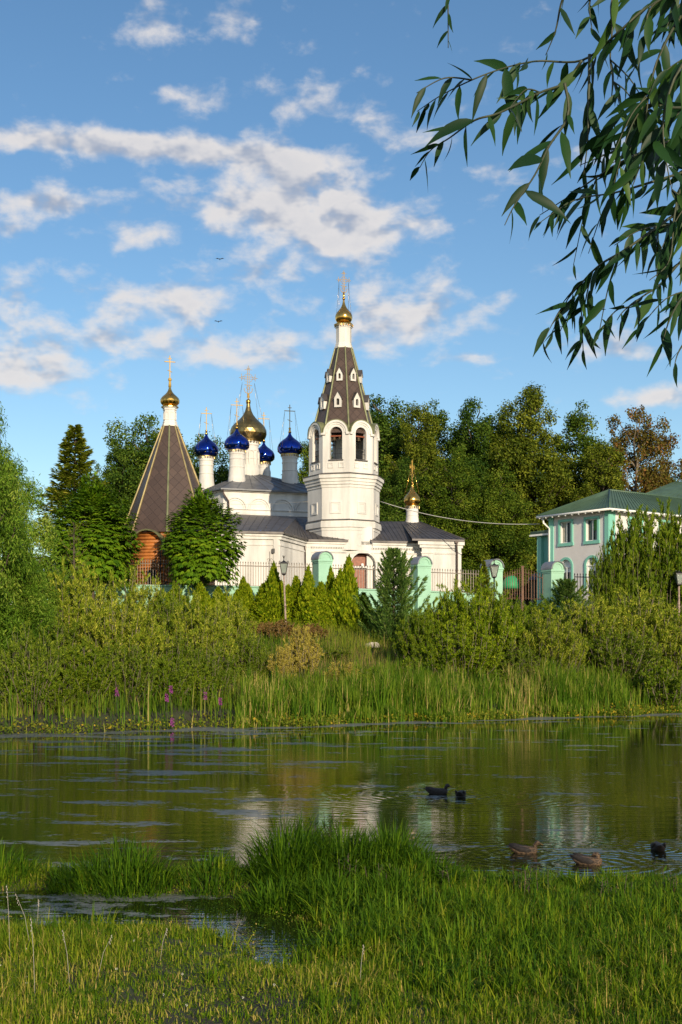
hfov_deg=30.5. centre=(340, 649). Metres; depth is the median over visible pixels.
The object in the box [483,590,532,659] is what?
willow shrub
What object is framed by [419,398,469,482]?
broadleaf tree
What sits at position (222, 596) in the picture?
thuja
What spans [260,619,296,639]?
willow shrub
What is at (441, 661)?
willow shrub
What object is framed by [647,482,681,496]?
house
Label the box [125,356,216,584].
wooden chapel
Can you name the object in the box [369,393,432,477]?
broadleaf tree
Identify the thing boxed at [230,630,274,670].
willow shrub
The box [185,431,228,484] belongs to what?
lime tree
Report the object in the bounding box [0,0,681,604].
sky
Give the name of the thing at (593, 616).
willow shrub
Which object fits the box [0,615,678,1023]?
ground
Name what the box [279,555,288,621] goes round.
street lantern
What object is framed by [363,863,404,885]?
water pepper
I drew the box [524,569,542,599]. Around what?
iron gate
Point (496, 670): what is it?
bank shrub
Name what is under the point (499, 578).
fence pillar
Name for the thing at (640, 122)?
overhanging willow
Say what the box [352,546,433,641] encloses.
pine
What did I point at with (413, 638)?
willow shrub
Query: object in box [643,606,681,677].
willow shrub
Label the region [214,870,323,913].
sedge tussock
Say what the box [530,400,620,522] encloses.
broadleaf tree
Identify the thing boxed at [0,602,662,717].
bank grass
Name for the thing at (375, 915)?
rank grass
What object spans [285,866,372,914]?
sedge tussock
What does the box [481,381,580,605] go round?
broadleaf tree
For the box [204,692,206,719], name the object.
loosestrife
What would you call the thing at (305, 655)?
willow shrub
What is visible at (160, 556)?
wrought iron cross
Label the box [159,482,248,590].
chestnut tree
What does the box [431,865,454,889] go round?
water pepper
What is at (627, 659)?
willow shrub
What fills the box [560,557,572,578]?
window
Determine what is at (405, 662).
bank shrub
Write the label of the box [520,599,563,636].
willow shrub
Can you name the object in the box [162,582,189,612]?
thuja
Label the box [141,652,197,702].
willow shrub
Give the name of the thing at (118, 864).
sedge tussock
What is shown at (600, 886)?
water pepper
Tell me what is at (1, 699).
bank shrub
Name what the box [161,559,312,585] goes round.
iron fence
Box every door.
[147,569,156,583]
[352,555,373,587]
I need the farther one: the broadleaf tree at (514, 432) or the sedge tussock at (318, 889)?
the broadleaf tree at (514, 432)
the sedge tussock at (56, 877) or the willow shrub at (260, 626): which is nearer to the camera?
the sedge tussock at (56, 877)
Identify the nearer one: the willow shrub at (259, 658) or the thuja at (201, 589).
the willow shrub at (259, 658)
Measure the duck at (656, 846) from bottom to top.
0.236 m
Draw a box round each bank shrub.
[0,659,62,711]
[0,692,23,710]
[103,667,120,699]
[121,674,177,702]
[184,663,224,704]
[231,662,268,678]
[318,648,350,660]
[353,667,384,688]
[393,657,435,676]
[469,669,521,685]
[543,672,593,686]
[623,682,636,688]
[637,656,681,707]
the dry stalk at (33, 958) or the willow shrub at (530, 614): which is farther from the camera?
the willow shrub at (530, 614)
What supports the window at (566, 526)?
in the house at (574, 536)
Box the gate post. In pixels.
[521,566,523,609]
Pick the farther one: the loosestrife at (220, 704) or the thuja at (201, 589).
the thuja at (201, 589)
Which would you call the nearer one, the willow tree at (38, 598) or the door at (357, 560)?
the willow tree at (38, 598)
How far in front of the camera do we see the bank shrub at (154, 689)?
48.98 m
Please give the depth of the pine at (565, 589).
67.72 m
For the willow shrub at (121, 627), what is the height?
4.355 m
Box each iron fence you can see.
[47,558,159,584]
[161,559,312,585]
[333,564,410,588]
[431,568,478,592]
[574,573,595,594]
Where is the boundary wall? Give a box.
[47,585,473,614]
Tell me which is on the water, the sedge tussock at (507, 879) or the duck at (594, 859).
the duck at (594, 859)
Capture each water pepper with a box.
[306,808,343,844]
[333,853,363,885]
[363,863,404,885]
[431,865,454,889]
[509,864,555,897]
[593,875,636,901]
[660,865,681,891]
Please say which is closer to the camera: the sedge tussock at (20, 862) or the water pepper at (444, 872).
the water pepper at (444, 872)
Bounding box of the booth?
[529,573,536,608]
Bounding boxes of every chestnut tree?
[49,470,146,605]
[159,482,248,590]
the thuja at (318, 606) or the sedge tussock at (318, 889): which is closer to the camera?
the sedge tussock at (318, 889)
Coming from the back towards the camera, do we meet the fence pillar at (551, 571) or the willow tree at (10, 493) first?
the fence pillar at (551, 571)
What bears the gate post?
on the ground at (32, 719)
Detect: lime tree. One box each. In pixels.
[78,433,146,575]
[92,412,228,527]
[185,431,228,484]
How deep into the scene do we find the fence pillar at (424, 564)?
75.59 m
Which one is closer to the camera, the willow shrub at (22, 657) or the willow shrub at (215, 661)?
the willow shrub at (22, 657)
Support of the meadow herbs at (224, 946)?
on the ground at (32, 719)
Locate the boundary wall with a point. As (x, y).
(212, 588)
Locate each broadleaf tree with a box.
[281,441,331,483]
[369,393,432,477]
[379,400,451,521]
[379,455,431,524]
[415,446,488,591]
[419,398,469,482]
[441,396,522,591]
[459,462,536,606]
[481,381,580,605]
[495,405,537,607]
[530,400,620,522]
[561,440,626,505]
[659,459,681,486]
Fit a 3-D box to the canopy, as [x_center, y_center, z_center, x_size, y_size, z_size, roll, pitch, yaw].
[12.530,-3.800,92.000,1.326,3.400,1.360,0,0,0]
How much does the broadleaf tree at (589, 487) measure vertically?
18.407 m
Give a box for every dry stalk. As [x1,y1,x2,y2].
[6,886,9,952]
[30,919,34,993]
[62,930,69,987]
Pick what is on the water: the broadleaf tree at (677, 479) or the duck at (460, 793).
the duck at (460, 793)
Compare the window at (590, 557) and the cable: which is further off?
the cable
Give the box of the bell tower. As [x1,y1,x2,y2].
[303,272,384,554]
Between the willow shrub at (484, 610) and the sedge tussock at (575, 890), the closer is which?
the sedge tussock at (575, 890)
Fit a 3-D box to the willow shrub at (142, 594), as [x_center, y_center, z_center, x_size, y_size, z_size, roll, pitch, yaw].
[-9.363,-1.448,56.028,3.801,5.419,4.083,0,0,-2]
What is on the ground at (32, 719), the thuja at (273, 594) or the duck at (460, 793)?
the thuja at (273, 594)
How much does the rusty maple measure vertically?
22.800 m
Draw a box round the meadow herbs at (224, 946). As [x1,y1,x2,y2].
[1,866,675,1023]
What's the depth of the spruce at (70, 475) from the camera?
81.43 m
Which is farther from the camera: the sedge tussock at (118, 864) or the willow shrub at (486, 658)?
the willow shrub at (486, 658)
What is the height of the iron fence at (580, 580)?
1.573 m
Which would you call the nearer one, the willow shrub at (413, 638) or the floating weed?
the floating weed
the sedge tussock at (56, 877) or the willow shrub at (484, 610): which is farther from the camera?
the willow shrub at (484, 610)
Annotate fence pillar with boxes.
[311,551,333,590]
[410,556,432,612]
[480,559,503,598]
[541,561,565,609]
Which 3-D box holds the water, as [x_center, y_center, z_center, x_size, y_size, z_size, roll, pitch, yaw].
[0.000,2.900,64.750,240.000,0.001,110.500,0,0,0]
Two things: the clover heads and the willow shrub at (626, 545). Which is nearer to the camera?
the clover heads
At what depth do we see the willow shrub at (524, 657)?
58.42 m
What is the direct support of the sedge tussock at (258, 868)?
on the ground at (32, 719)
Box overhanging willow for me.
[410,0,681,385]
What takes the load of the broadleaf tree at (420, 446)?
on the ground at (32, 719)
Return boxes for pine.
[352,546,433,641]
[529,578,594,621]
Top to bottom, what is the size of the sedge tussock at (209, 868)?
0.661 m
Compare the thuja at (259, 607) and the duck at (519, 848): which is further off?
the thuja at (259, 607)
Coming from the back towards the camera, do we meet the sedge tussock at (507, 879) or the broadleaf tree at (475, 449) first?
the broadleaf tree at (475, 449)
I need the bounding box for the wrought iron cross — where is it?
[156,547,163,587]
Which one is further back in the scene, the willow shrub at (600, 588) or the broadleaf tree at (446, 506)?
the broadleaf tree at (446, 506)
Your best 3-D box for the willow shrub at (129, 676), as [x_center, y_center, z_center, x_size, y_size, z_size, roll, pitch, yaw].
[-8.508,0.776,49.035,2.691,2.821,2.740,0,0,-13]
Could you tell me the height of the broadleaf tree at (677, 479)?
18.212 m
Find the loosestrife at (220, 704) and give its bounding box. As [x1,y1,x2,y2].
[218,698,221,721]
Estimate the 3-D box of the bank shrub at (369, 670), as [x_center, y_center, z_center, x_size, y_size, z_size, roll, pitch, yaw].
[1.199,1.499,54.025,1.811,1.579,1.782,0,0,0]
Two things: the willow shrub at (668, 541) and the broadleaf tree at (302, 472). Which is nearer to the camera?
the willow shrub at (668, 541)
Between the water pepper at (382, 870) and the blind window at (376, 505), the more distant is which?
the blind window at (376, 505)
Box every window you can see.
[311,503,317,515]
[330,501,340,512]
[357,501,366,513]
[375,504,378,516]
[557,519,573,546]
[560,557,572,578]
[583,516,599,544]
[584,555,597,590]
[628,517,642,540]
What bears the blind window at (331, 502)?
in the bell tower
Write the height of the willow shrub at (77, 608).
5.868 m
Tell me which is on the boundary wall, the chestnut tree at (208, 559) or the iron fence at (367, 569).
the iron fence at (367, 569)
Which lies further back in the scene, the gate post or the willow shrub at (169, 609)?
the gate post
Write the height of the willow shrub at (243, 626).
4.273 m
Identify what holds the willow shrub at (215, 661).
on the ground at (32, 719)
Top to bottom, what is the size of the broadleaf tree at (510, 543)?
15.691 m
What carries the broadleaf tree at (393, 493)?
on the ground at (32, 719)
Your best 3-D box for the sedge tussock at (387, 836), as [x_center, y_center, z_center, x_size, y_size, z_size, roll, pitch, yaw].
[0.614,2.359,15.078,1.825,0.857,1.966,0,0,0]
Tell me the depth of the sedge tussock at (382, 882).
13.76 m
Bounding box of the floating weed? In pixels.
[0,888,333,962]
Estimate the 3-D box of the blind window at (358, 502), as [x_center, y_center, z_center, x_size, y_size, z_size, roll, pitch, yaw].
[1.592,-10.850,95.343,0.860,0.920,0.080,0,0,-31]
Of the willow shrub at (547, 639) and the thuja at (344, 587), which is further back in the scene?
the thuja at (344, 587)
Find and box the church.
[194,366,464,591]
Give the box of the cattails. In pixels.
[0,651,681,734]
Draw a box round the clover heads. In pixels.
[0,939,335,1005]
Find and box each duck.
[423,784,450,793]
[455,790,465,796]
[505,840,542,853]
[568,852,601,865]
[650,841,665,850]
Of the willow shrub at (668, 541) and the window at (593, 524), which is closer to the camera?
the willow shrub at (668, 541)
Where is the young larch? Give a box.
[51,519,98,600]
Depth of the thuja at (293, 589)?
72.16 m
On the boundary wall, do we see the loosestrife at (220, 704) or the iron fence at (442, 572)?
the iron fence at (442, 572)
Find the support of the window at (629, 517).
in the house at (574, 536)
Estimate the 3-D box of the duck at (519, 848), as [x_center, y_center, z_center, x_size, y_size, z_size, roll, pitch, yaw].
[2.613,2.835,17.858,0.549,0.238,0.202,0,0,12]
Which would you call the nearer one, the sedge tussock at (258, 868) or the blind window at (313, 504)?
the sedge tussock at (258, 868)
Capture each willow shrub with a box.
[0,618,69,713]
[19,611,94,669]
[34,668,85,712]
[43,556,120,644]
[48,640,120,705]
[74,593,173,672]
[96,634,158,703]
[97,558,171,648]
[137,580,208,649]
[141,627,204,678]
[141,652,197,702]
[159,588,238,676]
[182,641,241,701]
[204,587,260,673]
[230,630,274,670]
[249,621,271,638]
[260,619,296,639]
[267,646,298,679]
[278,624,325,679]
[293,623,328,640]
[322,660,364,683]
[389,607,443,665]
[408,638,461,677]
[417,574,474,648]
[417,612,504,679]
[439,566,523,674]
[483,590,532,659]
[494,637,549,679]
[513,601,589,674]
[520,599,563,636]
[551,589,631,668]
[579,623,663,682]
[586,542,625,615]
[599,503,667,617]
[601,581,681,675]
[636,497,681,623]
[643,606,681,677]
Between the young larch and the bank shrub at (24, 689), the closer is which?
the bank shrub at (24, 689)
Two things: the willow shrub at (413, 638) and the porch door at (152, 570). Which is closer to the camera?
the willow shrub at (413, 638)
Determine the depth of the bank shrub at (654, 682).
57.98 m
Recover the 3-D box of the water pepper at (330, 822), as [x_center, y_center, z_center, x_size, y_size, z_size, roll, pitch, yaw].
[-0.161,2.305,15.440,0.456,0.684,0.555,0,0,-42]
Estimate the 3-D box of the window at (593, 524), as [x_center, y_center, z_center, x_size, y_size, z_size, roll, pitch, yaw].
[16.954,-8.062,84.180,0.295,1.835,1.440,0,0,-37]
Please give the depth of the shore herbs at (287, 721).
47.71 m
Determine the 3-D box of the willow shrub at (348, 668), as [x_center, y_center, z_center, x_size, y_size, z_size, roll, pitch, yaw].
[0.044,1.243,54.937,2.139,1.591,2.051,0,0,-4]
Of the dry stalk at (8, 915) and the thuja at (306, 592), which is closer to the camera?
the dry stalk at (8, 915)
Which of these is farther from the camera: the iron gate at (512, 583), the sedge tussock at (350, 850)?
the iron gate at (512, 583)
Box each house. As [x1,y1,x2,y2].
[529,489,681,606]
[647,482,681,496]
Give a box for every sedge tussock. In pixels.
[0,837,53,889]
[37,849,117,896]
[50,831,202,901]
[172,845,249,898]
[203,809,352,891]
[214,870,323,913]
[276,817,404,882]
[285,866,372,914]
[338,810,458,871]
[347,866,438,906]
[383,842,473,887]
[421,856,491,882]
[471,868,544,893]
[538,885,599,896]
[588,880,652,897]
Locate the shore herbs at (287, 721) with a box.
[0,698,681,734]
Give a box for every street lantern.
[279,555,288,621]
[488,559,499,600]
[673,566,681,622]
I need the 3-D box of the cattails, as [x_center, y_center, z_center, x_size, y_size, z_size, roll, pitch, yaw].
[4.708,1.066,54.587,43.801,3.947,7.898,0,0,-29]
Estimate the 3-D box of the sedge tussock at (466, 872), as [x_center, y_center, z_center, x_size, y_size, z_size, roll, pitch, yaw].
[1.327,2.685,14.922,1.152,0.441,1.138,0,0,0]
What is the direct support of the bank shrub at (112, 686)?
on the ground at (32, 719)
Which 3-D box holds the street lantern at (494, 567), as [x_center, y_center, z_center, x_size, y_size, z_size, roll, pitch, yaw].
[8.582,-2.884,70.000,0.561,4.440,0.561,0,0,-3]
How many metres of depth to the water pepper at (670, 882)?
13.93 m
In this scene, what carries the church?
on the ground at (32, 719)
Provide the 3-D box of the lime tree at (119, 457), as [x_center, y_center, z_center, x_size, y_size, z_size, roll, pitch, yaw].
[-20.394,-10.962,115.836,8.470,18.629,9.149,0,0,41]
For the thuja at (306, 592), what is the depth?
71.29 m
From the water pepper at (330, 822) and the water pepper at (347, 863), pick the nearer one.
the water pepper at (347, 863)
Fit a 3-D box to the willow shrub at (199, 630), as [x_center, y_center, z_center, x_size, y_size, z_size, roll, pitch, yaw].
[-6.096,-0.426,53.975,3.234,4.527,3.474,0,0,6]
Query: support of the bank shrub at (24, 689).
on the ground at (32, 719)
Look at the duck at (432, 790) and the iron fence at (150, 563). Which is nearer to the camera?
the duck at (432, 790)
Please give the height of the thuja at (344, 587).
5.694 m
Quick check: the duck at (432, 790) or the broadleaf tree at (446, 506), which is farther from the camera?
the broadleaf tree at (446, 506)
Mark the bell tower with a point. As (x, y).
(344, 484)
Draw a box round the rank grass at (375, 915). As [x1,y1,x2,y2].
[274,834,681,1000]
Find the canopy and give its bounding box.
[503,576,519,608]
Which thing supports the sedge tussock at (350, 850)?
on the ground at (32, 719)
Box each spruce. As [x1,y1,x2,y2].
[28,424,122,583]
[469,561,496,613]
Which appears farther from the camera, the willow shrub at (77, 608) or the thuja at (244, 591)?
the thuja at (244, 591)
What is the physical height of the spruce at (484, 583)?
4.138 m
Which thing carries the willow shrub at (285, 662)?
on the ground at (32, 719)
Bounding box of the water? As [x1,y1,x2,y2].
[0,712,681,967]
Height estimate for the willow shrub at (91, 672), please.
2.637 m
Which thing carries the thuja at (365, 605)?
on the ground at (32, 719)
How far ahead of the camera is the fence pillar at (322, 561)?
75.59 m
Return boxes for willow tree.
[0,401,41,684]
[0,447,78,625]
[0,550,63,679]
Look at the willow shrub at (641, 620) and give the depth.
62.70 m
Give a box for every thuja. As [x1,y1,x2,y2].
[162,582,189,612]
[190,582,213,618]
[211,586,234,613]
[232,576,254,620]
[248,582,275,625]
[259,560,290,624]
[285,575,301,622]
[292,564,315,627]
[302,581,337,630]
[324,565,335,592]
[330,553,365,631]
[360,592,374,626]
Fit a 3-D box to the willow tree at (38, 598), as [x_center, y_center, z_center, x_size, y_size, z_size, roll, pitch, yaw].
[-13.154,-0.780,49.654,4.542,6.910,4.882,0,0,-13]
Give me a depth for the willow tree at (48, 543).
52.85 m
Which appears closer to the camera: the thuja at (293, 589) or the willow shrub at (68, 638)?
the willow shrub at (68, 638)
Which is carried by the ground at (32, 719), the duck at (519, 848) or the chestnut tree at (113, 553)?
the chestnut tree at (113, 553)
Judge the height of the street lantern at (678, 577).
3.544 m
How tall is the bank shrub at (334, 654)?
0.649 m
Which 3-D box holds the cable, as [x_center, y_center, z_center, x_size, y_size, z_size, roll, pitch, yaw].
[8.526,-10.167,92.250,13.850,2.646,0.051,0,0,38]
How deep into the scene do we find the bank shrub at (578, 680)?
57.89 m
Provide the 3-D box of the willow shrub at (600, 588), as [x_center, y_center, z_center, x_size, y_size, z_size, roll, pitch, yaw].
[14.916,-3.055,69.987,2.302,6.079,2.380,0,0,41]
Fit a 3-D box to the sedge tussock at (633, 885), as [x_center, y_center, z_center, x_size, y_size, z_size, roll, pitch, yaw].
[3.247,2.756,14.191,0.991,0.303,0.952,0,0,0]
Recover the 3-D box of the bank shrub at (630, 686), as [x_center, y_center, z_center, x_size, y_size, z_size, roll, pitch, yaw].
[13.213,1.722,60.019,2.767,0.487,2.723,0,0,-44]
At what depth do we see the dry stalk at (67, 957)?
10.21 m
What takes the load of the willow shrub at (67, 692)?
on the ground at (32, 719)
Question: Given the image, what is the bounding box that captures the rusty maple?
[581,404,681,492]
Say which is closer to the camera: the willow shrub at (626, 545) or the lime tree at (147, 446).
the willow shrub at (626, 545)
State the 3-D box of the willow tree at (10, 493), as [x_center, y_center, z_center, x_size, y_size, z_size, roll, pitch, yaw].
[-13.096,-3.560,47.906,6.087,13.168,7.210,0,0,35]
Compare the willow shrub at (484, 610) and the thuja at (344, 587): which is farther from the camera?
the thuja at (344, 587)
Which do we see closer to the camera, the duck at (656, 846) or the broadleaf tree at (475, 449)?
the duck at (656, 846)
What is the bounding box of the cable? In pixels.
[381,501,533,524]
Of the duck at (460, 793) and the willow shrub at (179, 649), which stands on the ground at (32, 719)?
the willow shrub at (179, 649)
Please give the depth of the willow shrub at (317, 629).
66.99 m
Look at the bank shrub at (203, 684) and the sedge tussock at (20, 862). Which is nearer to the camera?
the sedge tussock at (20, 862)
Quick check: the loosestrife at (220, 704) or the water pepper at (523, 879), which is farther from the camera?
the loosestrife at (220, 704)
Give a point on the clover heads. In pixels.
(181, 974)
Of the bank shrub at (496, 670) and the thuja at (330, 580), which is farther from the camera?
the thuja at (330, 580)
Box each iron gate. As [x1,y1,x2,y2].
[503,568,521,598]
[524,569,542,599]
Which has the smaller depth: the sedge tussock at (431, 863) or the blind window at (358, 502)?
the sedge tussock at (431, 863)
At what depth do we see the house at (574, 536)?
85.49 m

